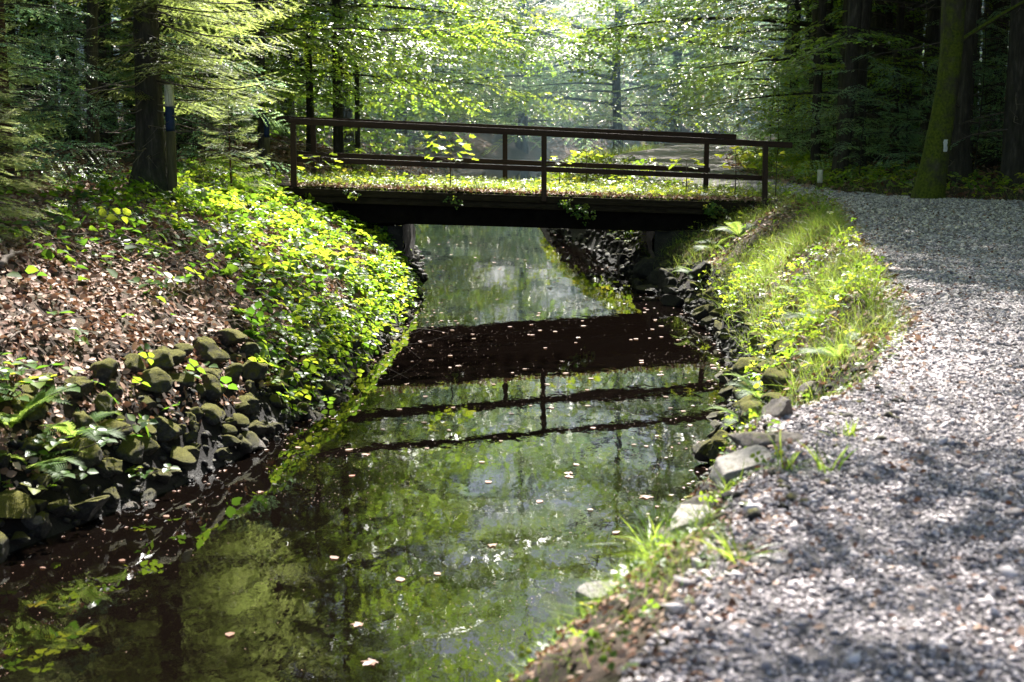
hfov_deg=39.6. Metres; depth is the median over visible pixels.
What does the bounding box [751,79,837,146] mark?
beech sapling
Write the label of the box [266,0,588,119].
beech tree
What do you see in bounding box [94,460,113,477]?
rock
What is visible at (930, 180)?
mossy tree
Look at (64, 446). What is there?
rock
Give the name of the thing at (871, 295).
grass tuft
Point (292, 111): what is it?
beech sapling
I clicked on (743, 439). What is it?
rock
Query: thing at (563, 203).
ivy
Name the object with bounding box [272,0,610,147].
beech tree
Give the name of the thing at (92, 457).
rock
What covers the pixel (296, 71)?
beech tree
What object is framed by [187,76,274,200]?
young spruce
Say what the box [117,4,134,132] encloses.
conifer tree
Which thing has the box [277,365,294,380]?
rock
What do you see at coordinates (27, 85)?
conifer tree
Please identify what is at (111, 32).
young spruce
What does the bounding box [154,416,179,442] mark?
rock
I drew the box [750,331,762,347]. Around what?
rock
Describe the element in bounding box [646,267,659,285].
rock
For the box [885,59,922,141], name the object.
beech sapling
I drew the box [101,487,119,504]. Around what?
rock
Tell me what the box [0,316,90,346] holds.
fallen branch
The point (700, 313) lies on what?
rock
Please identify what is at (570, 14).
sky
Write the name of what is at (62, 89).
conifer tree
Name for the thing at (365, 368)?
rock
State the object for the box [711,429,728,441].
rock
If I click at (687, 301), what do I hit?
rock
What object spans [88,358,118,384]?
rock
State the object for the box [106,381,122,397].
rock
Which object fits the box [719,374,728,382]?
rock
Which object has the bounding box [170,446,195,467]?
rock
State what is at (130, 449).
rock
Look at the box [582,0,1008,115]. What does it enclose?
beech tree
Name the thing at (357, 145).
conifer tree
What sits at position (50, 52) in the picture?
conifer tree
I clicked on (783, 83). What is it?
beech sapling
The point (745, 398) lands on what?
rock
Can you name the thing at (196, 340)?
rock
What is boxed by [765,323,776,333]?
rock
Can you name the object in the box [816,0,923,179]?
conifer tree
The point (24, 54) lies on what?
beech sapling
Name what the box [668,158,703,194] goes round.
maple sapling
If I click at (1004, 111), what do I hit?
conifer tree
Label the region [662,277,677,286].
rock
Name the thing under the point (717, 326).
rock
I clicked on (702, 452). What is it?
rock
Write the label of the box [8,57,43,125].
beech sapling
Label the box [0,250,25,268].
fallen branch
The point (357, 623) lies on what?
floating leaf
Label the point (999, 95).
beech sapling
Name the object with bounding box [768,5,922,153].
beech sapling
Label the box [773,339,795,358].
rock
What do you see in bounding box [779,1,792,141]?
beech tree
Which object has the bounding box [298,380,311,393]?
rock
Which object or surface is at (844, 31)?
conifer tree
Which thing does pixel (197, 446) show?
rock
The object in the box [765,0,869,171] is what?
conifer tree
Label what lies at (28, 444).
rock
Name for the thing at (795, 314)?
fern
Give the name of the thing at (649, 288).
rock
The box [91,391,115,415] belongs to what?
rock
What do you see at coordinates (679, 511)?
rock
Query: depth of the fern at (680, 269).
20.87 m
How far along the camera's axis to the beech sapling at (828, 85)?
35.24 m
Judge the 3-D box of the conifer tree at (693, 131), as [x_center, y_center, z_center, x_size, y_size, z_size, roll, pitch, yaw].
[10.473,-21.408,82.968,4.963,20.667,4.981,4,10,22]
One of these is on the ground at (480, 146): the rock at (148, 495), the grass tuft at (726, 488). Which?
the grass tuft at (726, 488)
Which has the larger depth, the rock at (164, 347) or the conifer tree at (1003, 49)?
the conifer tree at (1003, 49)
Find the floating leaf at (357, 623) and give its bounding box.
[353,622,362,626]
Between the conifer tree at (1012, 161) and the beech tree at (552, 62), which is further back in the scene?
the beech tree at (552, 62)
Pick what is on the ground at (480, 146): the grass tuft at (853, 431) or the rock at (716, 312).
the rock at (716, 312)
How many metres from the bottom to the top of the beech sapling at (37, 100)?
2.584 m
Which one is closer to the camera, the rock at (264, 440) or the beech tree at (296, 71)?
the rock at (264, 440)
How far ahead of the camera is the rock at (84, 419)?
10.50 m
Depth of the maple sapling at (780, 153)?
23.84 m
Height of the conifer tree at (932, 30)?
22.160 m
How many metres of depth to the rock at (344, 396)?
14.36 m
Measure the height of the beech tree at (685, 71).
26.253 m
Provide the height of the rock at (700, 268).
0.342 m
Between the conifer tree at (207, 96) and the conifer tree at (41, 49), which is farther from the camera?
the conifer tree at (207, 96)
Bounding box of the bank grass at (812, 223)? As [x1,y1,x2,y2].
[454,141,1022,681]
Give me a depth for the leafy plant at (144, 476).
10.70 m
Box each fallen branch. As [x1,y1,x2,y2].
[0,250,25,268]
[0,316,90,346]
[61,233,177,244]
[115,230,206,276]
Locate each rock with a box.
[0,450,10,467]
[0,489,35,519]
[0,531,9,562]
[9,531,29,544]
[11,394,45,421]
[19,436,46,451]
[20,383,38,395]
[21,515,47,529]
[27,511,51,538]
[31,473,51,486]
[32,499,48,512]
[33,372,54,391]
[46,499,68,516]
[47,439,68,452]
[63,438,103,471]
[63,503,73,515]
[64,376,94,398]
[68,505,79,516]
[71,469,85,480]
[72,411,99,439]
[72,495,109,520]
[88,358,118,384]
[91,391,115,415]
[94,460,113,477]
[95,457,122,475]
[98,419,132,438]
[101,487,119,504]
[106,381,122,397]
[115,414,126,422]
[115,432,143,464]
[121,353,145,375]
[121,501,139,509]
[133,485,143,491]
[135,367,172,392]
[138,419,157,434]
[139,395,156,410]
[139,434,159,455]
[139,488,156,501]
[143,349,173,370]
[147,471,155,479]
[150,434,157,441]
[150,467,171,484]
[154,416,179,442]
[158,346,170,349]
[161,466,181,475]
[167,373,194,389]
[169,349,185,366]
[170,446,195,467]
[173,343,193,356]
[173,424,181,438]
[179,424,185,435]
[183,431,197,443]
[183,445,199,458]
[184,412,196,423]
[185,365,200,375]
[187,407,203,421]
[189,421,199,431]
[190,443,201,449]
[192,336,215,345]
[193,340,229,365]
[194,384,206,396]
[200,402,225,425]
[201,368,219,379]
[201,373,223,400]
[214,448,227,460]
[216,328,247,345]
[217,447,231,458]
[221,363,242,383]
[221,424,236,434]
[221,435,240,446]
[224,417,236,425]
[228,354,241,361]
[232,413,249,427]
[234,401,250,411]
[235,395,259,414]
[236,434,252,454]
[239,342,260,357]
[242,360,267,382]
[242,431,259,450]
[243,380,256,395]
[248,420,267,435]
[257,439,265,449]
[260,437,268,443]
[261,420,274,433]
[266,378,289,390]
[269,394,281,406]
[272,422,284,431]
[273,436,280,440]
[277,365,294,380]
[292,410,300,419]
[296,401,309,411]
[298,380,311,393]
[298,409,308,416]
[303,409,315,419]
[312,410,323,417]
[319,381,335,395]
[326,394,339,403]
[332,361,344,374]
[338,393,348,398]
[342,335,361,350]
[352,326,366,334]
[359,317,368,325]
[359,364,369,371]
[370,342,381,353]
[378,321,390,330]
[396,310,409,321]
[575,578,618,618]
[606,234,614,242]
[608,254,616,264]
[617,253,628,266]
[633,257,659,278]
[635,284,657,293]
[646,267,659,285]
[652,526,669,546]
[658,268,673,288]
[659,260,670,267]
[660,294,683,305]
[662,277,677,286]
[663,285,677,294]
[670,504,715,547]
[676,494,710,508]
[678,284,686,293]
[684,298,693,305]
[688,261,711,282]
[690,281,701,290]
[691,304,708,320]
[691,441,704,452]
[694,439,710,461]
[700,316,714,325]
[702,287,716,300]
[706,411,723,418]
[707,423,720,438]
[707,439,725,451]
[707,440,729,462]
[708,302,717,312]
[708,445,772,490]
[709,308,725,316]
[710,420,719,426]
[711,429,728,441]
[713,320,721,333]
[715,331,720,337]
[716,357,729,362]
[717,412,728,421]
[718,384,733,397]
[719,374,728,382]
[720,328,730,342]
[722,370,731,378]
[722,416,733,428]
[726,431,802,448]
[728,375,740,386]
[729,350,735,359]
[732,357,759,379]
[732,381,748,398]
[732,395,753,408]
[735,310,746,321]
[738,400,764,432]
[744,322,754,331]
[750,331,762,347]
[750,367,762,378]
[756,355,784,371]
[761,367,791,391]
[761,392,787,404]
[761,396,792,417]
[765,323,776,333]
[765,337,779,350]
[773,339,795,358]
[784,306,796,314]
[796,381,817,396]
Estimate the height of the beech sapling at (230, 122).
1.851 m
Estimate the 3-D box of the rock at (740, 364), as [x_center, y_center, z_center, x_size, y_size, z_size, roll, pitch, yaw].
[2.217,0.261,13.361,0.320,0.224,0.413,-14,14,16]
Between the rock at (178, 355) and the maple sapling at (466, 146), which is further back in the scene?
the maple sapling at (466, 146)
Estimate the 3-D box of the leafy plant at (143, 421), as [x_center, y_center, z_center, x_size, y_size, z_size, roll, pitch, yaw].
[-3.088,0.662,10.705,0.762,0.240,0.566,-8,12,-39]
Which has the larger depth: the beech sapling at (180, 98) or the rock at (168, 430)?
the beech sapling at (180, 98)
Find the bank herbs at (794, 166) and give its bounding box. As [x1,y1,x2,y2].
[330,144,1023,681]
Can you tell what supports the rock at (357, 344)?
on the ground at (480, 146)
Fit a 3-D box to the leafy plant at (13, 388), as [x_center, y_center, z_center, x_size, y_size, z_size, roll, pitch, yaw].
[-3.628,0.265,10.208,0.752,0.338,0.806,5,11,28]
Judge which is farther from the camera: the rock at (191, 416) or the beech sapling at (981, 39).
the beech sapling at (981, 39)
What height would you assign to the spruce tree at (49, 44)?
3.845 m
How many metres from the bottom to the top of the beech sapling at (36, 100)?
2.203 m
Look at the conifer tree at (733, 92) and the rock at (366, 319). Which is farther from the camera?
the conifer tree at (733, 92)
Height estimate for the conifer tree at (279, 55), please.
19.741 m
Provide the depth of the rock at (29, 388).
10.38 m
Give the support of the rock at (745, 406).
on the ground at (480, 146)
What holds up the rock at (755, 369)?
on the ground at (480, 146)
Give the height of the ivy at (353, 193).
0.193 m
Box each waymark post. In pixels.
[164,85,177,200]
[263,117,270,175]
[817,170,822,188]
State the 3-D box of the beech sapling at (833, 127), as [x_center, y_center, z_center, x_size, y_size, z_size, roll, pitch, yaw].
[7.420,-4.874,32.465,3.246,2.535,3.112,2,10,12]
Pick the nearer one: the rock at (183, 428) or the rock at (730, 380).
the rock at (183, 428)
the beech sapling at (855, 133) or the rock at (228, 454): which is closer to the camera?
the rock at (228, 454)
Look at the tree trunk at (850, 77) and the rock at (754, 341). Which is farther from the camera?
the tree trunk at (850, 77)
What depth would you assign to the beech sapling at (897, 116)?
27.43 m
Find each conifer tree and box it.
[20,1,83,141]
[20,2,132,139]
[27,0,133,148]
[36,1,62,133]
[39,0,60,138]
[54,5,134,105]
[58,6,81,129]
[72,2,82,126]
[79,0,133,131]
[83,1,177,153]
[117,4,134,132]
[127,8,186,150]
[196,0,332,163]
[197,8,212,131]
[215,1,289,136]
[239,0,299,136]
[269,0,369,151]
[303,0,386,176]
[309,0,425,154]
[309,12,318,115]
[501,1,556,69]
[513,1,548,124]
[604,55,637,124]
[612,2,648,119]
[614,0,664,118]
[627,0,699,143]
[636,5,670,143]
[641,4,668,144]
[658,2,732,132]
[683,53,713,130]
[696,15,734,133]
[703,9,734,133]
[717,11,757,133]
[719,16,754,133]
[734,0,842,146]
[745,5,804,126]
[748,4,841,31]
[764,0,840,161]
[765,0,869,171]
[766,0,811,145]
[766,0,838,151]
[791,0,909,143]
[792,0,908,142]
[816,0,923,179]
[824,1,910,162]
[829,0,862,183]
[829,5,840,141]
[832,0,927,91]
[859,0,996,185]
[870,3,925,165]
[882,2,924,155]
[887,0,925,158]
[892,0,1002,164]
[893,19,983,65]
[901,0,998,152]
[910,0,1009,176]
[926,0,1023,189]
[972,0,1007,167]
[973,0,988,124]
[974,0,991,144]
[975,22,1009,141]
[977,0,1010,164]
[979,0,989,134]
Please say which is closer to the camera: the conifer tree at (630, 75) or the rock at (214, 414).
the rock at (214, 414)
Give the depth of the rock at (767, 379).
10.58 m
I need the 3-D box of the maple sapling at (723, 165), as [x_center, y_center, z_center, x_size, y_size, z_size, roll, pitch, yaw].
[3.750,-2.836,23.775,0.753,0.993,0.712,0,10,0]
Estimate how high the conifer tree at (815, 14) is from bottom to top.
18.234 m
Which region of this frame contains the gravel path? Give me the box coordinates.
[599,140,1023,681]
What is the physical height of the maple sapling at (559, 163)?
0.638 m
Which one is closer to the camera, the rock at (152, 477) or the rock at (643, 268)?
the rock at (152, 477)
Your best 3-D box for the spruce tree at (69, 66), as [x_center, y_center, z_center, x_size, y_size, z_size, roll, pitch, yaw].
[-7.084,-3.468,19.183,3.138,3.064,2.621,3,10,17]
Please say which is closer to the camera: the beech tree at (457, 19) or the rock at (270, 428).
the rock at (270, 428)
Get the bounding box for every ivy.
[342,189,360,200]
[443,196,463,209]
[558,198,593,219]
[574,204,596,225]
[702,202,726,218]
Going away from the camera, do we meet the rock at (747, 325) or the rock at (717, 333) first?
the rock at (747, 325)
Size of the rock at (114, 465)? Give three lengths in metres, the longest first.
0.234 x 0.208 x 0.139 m
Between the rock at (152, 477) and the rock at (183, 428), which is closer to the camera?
the rock at (152, 477)
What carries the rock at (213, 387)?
on the ground at (480, 146)
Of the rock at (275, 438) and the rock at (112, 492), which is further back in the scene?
the rock at (275, 438)
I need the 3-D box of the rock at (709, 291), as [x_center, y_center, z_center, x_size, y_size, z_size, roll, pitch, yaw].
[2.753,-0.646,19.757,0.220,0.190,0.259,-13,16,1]
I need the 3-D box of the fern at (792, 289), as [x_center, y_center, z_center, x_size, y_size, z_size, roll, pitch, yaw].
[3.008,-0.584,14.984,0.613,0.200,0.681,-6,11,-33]
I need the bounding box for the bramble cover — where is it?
[0,155,449,486]
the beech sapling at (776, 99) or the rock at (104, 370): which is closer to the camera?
the rock at (104, 370)
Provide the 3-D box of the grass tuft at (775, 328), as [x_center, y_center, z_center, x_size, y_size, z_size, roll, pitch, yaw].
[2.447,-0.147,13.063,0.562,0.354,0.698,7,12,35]
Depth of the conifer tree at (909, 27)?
36.03 m
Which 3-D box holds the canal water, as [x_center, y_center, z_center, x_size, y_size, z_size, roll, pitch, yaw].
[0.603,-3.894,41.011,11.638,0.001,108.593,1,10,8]
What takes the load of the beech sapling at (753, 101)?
on the ground at (480, 146)
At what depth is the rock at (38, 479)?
9.93 m
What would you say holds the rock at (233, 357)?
on the ground at (480, 146)
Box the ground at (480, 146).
[0,100,1023,681]
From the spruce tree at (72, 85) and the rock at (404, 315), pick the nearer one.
the rock at (404, 315)
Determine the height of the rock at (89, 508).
0.157 m
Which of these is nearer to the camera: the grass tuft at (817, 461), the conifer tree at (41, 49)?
the grass tuft at (817, 461)
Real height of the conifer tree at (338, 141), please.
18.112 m
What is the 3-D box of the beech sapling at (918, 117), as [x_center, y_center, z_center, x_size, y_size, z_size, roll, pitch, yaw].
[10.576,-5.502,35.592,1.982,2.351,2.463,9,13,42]
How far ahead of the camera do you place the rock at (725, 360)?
16.35 m
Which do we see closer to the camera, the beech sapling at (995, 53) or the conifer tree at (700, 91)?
the beech sapling at (995, 53)
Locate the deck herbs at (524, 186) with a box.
[289,169,772,199]
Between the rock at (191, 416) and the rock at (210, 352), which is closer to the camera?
the rock at (191, 416)
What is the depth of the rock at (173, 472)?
11.03 m
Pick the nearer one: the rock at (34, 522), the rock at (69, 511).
the rock at (34, 522)
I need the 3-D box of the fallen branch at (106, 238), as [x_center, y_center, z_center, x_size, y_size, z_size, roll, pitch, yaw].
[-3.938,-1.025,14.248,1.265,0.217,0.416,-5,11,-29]
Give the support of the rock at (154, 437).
on the ground at (480, 146)
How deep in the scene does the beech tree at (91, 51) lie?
20.26 m
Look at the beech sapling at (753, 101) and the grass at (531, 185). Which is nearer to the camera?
the grass at (531, 185)
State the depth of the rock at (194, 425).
11.63 m
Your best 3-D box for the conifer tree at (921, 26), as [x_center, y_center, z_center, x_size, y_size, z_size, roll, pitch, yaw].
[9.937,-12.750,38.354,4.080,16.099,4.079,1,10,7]
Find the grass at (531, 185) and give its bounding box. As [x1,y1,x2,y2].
[297,166,771,202]
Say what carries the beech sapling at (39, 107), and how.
on the ground at (480, 146)
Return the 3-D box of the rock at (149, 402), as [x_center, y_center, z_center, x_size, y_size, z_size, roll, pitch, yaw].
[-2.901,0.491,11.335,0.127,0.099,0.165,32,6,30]
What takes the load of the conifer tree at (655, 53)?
on the ground at (480, 146)
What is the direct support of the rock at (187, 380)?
on the ground at (480, 146)
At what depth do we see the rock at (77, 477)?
10.24 m
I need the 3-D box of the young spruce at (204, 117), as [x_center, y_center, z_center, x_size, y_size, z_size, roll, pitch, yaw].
[-4.920,-3.680,22.081,3.016,2.879,2.427,2,10,13]
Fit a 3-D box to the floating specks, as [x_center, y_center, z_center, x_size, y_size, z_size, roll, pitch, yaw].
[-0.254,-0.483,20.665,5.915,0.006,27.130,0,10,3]
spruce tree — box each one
[0,0,98,194]
[4,5,122,168]
[5,0,114,162]
[19,0,308,200]
[28,14,187,157]
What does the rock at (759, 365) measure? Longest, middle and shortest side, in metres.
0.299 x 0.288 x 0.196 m
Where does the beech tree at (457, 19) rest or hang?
on the ground at (480, 146)
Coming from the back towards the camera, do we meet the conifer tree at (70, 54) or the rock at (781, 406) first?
the conifer tree at (70, 54)
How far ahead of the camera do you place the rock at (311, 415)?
13.43 m
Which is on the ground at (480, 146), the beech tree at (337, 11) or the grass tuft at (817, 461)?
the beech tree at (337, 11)
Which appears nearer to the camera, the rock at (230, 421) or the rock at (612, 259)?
the rock at (230, 421)
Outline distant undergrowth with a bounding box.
[21,52,986,167]
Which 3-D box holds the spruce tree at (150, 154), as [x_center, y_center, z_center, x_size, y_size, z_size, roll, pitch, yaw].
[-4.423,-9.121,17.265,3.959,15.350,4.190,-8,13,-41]
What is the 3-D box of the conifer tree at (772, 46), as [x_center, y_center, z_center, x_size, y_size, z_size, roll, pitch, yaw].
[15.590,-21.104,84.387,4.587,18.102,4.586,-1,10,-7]
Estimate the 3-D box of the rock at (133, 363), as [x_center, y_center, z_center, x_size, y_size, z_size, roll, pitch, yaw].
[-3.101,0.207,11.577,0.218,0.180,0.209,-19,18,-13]
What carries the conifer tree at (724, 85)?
on the ground at (480, 146)
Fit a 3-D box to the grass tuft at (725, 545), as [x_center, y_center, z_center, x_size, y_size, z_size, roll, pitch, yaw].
[0.763,0.685,4.803,0.362,0.168,0.330,0,10,0]
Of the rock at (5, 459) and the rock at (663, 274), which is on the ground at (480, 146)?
the rock at (5, 459)
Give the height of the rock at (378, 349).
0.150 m
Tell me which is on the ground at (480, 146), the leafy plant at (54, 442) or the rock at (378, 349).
the leafy plant at (54, 442)
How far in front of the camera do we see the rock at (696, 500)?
6.55 m
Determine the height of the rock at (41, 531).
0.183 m
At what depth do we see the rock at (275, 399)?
13.13 m
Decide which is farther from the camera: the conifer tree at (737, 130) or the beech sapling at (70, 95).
the conifer tree at (737, 130)
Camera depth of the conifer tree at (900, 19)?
32.21 m
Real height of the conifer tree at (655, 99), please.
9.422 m
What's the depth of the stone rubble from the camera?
13.04 m
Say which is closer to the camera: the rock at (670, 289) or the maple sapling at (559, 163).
the rock at (670, 289)
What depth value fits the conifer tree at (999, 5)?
30.98 m
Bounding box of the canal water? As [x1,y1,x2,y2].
[0,154,729,681]
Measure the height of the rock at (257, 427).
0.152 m
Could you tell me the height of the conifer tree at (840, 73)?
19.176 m
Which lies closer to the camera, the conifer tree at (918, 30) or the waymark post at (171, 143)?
the waymark post at (171, 143)
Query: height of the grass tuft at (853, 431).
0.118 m
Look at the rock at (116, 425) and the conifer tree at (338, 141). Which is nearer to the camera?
the rock at (116, 425)
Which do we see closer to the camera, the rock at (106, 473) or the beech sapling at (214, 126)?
the rock at (106, 473)
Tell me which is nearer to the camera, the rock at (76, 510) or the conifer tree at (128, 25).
the rock at (76, 510)
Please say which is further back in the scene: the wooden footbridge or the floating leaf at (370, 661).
the wooden footbridge
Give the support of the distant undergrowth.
on the ground at (480, 146)
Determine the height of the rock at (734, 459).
0.267 m
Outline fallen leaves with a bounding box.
[0,125,1023,681]
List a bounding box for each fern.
[0,385,73,427]
[0,429,87,480]
[42,409,126,441]
[676,266,711,278]
[692,235,735,251]
[706,405,739,429]
[712,221,756,236]
[721,373,768,400]
[762,276,807,292]
[778,305,836,322]
[789,331,868,358]
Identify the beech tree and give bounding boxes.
[4,0,408,147]
[5,0,524,152]
[15,0,488,149]
[16,0,498,105]
[72,0,569,143]
[86,0,103,178]
[113,0,533,119]
[192,0,656,139]
[244,0,575,117]
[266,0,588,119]
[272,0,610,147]
[342,0,354,152]
[364,0,715,153]
[412,0,783,155]
[446,0,982,119]
[476,0,803,150]
[497,0,804,143]
[519,0,991,154]
[575,0,981,143]
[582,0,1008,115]
[640,0,1009,134]
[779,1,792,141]
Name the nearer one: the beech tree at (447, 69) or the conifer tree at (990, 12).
the conifer tree at (990, 12)
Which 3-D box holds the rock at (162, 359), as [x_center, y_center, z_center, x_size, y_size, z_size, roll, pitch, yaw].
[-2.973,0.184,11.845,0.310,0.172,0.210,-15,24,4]
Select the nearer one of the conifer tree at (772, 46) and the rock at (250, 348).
the rock at (250, 348)
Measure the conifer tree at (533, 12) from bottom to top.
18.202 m
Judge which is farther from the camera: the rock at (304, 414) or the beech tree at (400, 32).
the beech tree at (400, 32)
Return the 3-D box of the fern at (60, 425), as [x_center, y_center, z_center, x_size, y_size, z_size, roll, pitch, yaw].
[-3.215,0.633,10.393,0.759,0.223,0.823,-3,10,-19]
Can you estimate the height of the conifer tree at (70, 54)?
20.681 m
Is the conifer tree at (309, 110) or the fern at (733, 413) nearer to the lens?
the fern at (733, 413)
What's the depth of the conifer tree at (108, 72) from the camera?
40.47 m
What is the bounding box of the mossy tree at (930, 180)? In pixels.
[910,0,1023,198]
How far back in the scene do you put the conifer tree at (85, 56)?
32.08 m
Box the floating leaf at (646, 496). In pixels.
[639,495,652,498]
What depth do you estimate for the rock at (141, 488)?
10.68 m
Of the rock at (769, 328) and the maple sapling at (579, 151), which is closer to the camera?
the rock at (769, 328)
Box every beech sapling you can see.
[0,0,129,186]
[0,22,68,186]
[4,0,61,131]
[7,0,55,114]
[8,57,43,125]
[10,67,110,183]
[14,10,81,135]
[21,56,64,125]
[21,68,59,140]
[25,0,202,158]
[29,12,134,141]
[44,11,135,123]
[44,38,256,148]
[58,6,134,128]
[81,17,251,151]
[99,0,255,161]
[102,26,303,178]
[184,65,256,140]
[185,1,289,137]
[187,91,289,149]
[202,67,272,133]
[211,57,305,142]
[251,96,330,138]
[712,11,837,146]
[722,78,835,157]
[727,73,901,157]
[732,82,821,167]
[748,32,840,146]
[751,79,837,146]
[765,83,909,163]
[766,113,834,160]
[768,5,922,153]
[788,88,908,183]
[793,43,925,182]
[807,56,920,163]
[851,70,970,179]
[868,111,920,164]
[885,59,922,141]
[896,50,1005,162]
[901,6,1010,169]
[902,86,976,155]
[903,0,1010,165]
[903,14,1007,149]
[912,3,1009,164]
[970,23,1009,148]
[972,42,1008,144]
[974,36,1008,127]
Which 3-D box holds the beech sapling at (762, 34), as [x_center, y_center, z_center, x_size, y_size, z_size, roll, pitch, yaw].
[7.095,-6.972,39.082,3.976,4.648,4.760,4,10,22]
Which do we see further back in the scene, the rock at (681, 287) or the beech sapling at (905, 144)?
the beech sapling at (905, 144)
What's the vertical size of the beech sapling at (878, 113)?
2.708 m
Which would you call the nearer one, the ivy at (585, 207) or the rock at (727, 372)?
the rock at (727, 372)
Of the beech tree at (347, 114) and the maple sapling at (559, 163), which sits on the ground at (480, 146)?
the beech tree at (347, 114)
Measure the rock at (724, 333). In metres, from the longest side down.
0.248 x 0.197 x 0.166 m
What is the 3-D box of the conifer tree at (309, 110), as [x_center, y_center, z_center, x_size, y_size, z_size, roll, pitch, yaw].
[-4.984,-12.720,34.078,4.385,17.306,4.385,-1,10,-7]
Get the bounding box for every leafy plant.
[0,352,37,398]
[0,361,84,408]
[2,466,98,498]
[19,425,117,465]
[77,414,157,443]
[125,464,180,478]
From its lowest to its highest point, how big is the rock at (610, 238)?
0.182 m
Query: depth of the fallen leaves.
12.67 m
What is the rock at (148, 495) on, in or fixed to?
in the canal water
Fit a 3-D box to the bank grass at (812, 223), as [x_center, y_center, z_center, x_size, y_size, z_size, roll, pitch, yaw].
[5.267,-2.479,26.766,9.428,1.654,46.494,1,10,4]
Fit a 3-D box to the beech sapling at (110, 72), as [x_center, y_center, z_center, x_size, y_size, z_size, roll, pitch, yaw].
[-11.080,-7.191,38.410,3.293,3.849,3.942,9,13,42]
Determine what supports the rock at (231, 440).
on the ground at (480, 146)
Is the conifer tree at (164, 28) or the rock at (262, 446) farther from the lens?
the conifer tree at (164, 28)
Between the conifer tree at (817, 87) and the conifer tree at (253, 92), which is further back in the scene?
the conifer tree at (253, 92)
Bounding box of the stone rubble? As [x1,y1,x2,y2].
[0,182,911,664]
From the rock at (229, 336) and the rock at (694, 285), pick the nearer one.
the rock at (229, 336)
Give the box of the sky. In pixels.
[57,0,767,96]
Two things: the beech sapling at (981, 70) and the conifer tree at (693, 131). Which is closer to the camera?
the beech sapling at (981, 70)
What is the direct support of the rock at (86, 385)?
on the ground at (480, 146)
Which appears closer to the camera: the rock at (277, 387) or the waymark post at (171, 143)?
the rock at (277, 387)
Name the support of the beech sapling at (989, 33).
on the ground at (480, 146)
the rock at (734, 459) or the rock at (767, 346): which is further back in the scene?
the rock at (767, 346)
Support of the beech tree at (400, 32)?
on the ground at (480, 146)
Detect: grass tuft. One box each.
[550,580,592,626]
[588,489,684,565]
[620,528,682,564]
[664,490,728,532]
[688,513,783,563]
[694,458,750,495]
[726,425,827,474]
[756,309,795,338]
[793,190,847,220]
[797,434,863,473]
[816,419,867,436]
[837,256,909,309]
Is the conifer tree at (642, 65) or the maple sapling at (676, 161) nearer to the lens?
the maple sapling at (676, 161)
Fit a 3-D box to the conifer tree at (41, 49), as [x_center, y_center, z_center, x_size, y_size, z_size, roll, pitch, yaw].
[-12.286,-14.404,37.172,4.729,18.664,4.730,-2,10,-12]
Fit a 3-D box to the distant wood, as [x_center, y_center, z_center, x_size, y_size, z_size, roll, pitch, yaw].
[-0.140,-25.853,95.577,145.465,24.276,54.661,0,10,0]
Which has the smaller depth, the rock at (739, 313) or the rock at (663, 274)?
the rock at (739, 313)
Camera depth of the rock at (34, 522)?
9.66 m
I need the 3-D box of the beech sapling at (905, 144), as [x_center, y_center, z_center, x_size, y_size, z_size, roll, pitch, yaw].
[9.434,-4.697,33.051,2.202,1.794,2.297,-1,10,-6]
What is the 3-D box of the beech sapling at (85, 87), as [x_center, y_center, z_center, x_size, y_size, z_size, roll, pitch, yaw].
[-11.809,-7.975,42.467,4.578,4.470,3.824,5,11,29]
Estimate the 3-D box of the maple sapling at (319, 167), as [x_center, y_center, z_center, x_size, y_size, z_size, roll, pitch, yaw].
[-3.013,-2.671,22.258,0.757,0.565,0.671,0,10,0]
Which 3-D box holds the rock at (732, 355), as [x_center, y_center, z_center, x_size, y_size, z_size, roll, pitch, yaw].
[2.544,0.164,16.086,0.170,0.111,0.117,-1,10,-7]
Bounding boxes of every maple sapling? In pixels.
[297,152,341,188]
[422,133,477,187]
[540,153,576,183]
[570,146,601,184]
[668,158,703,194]
[714,145,756,196]
[755,151,786,195]
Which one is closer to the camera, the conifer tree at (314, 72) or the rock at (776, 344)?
the rock at (776, 344)
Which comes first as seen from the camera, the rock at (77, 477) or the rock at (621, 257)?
the rock at (77, 477)
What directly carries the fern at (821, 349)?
on the ground at (480, 146)
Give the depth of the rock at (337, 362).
15.00 m
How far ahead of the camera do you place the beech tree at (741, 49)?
45.39 m
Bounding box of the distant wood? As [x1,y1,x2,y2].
[15,0,1008,127]
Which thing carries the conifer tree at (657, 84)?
on the ground at (480, 146)
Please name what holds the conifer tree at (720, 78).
on the ground at (480, 146)
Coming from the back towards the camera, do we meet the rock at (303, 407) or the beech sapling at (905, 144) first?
the beech sapling at (905, 144)
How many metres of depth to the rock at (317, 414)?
13.53 m
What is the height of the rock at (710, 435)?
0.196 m
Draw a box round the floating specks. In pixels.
[0,240,726,674]
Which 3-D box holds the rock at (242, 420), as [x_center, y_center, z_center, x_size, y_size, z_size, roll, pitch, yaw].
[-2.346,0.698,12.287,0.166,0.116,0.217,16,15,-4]
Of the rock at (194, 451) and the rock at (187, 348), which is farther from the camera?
the rock at (187, 348)
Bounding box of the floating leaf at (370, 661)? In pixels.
[362,658,378,664]
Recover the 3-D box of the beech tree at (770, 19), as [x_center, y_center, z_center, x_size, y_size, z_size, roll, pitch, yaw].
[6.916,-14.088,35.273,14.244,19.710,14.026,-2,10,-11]
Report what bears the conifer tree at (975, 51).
on the ground at (480, 146)
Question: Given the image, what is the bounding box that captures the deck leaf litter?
[289,180,769,202]
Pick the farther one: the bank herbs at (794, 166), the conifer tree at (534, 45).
the conifer tree at (534, 45)
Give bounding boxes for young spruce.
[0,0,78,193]
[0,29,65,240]
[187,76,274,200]
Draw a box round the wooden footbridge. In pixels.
[276,116,792,265]

